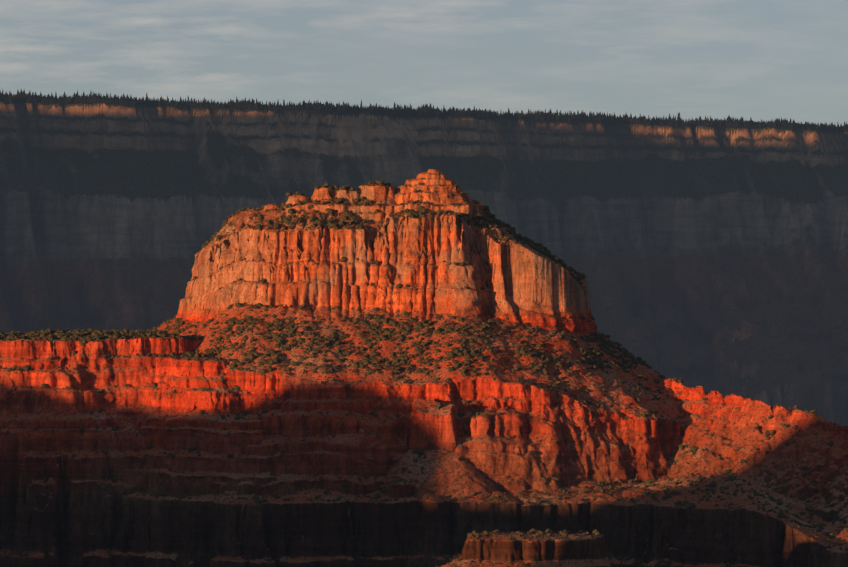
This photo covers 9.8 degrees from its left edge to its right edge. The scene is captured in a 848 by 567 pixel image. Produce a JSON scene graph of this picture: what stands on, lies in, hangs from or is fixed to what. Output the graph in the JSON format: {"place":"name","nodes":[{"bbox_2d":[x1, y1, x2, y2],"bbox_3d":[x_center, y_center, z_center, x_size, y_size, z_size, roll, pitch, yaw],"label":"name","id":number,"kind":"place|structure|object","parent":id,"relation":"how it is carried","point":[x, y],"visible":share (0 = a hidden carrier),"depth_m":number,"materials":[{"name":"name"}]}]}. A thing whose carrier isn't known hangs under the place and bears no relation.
{"place":"outdoors","nodes":[
{"label":"outdoors","id":0,"kind":"place"},
{"bbox_2d":[0,169,847,566],"bbox_3d":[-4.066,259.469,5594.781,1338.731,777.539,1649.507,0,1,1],"label":"butte","id":1,"kind":"object","parent":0,"point":[64,515],"depth_m":5735.39,"materials":[{"name":"orange stone"}]},
{"bbox_2d":[0,170,847,566],"bbox_3d":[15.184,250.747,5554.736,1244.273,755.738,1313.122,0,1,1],"label":"shrubs","id":2,"kind":"object","parent":1,"relation":"on","point":[90,334],"visible":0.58,"depth_m":5827.24,"materials":[{"name":"green plant"}]},
{"bbox_2d":[0,101,847,425],"bbox_3d":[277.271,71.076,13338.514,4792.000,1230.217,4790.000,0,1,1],"label":"canyon wall","id":3,"kind":"structure","parent":0,"point":[710,259],"depth_m":14093.94,"materials":[{"name":"grey stone"}]},
{"bbox_2d":[0,89,847,131],"bbox_3d":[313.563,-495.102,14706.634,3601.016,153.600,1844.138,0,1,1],"label":"trees","id":4,"kind":"object","parent":3,"relation":"on","point":[423,111],"visible":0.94,"depth_m":14284.37,"materials":[{"name":"green plant"}]},
{"bbox_2d":[0,0,847,126],"label":"sky","id":5,"kind":"structure","parent":0,"point":[758,60],"materials":[{"name":"grey"}]}
]}

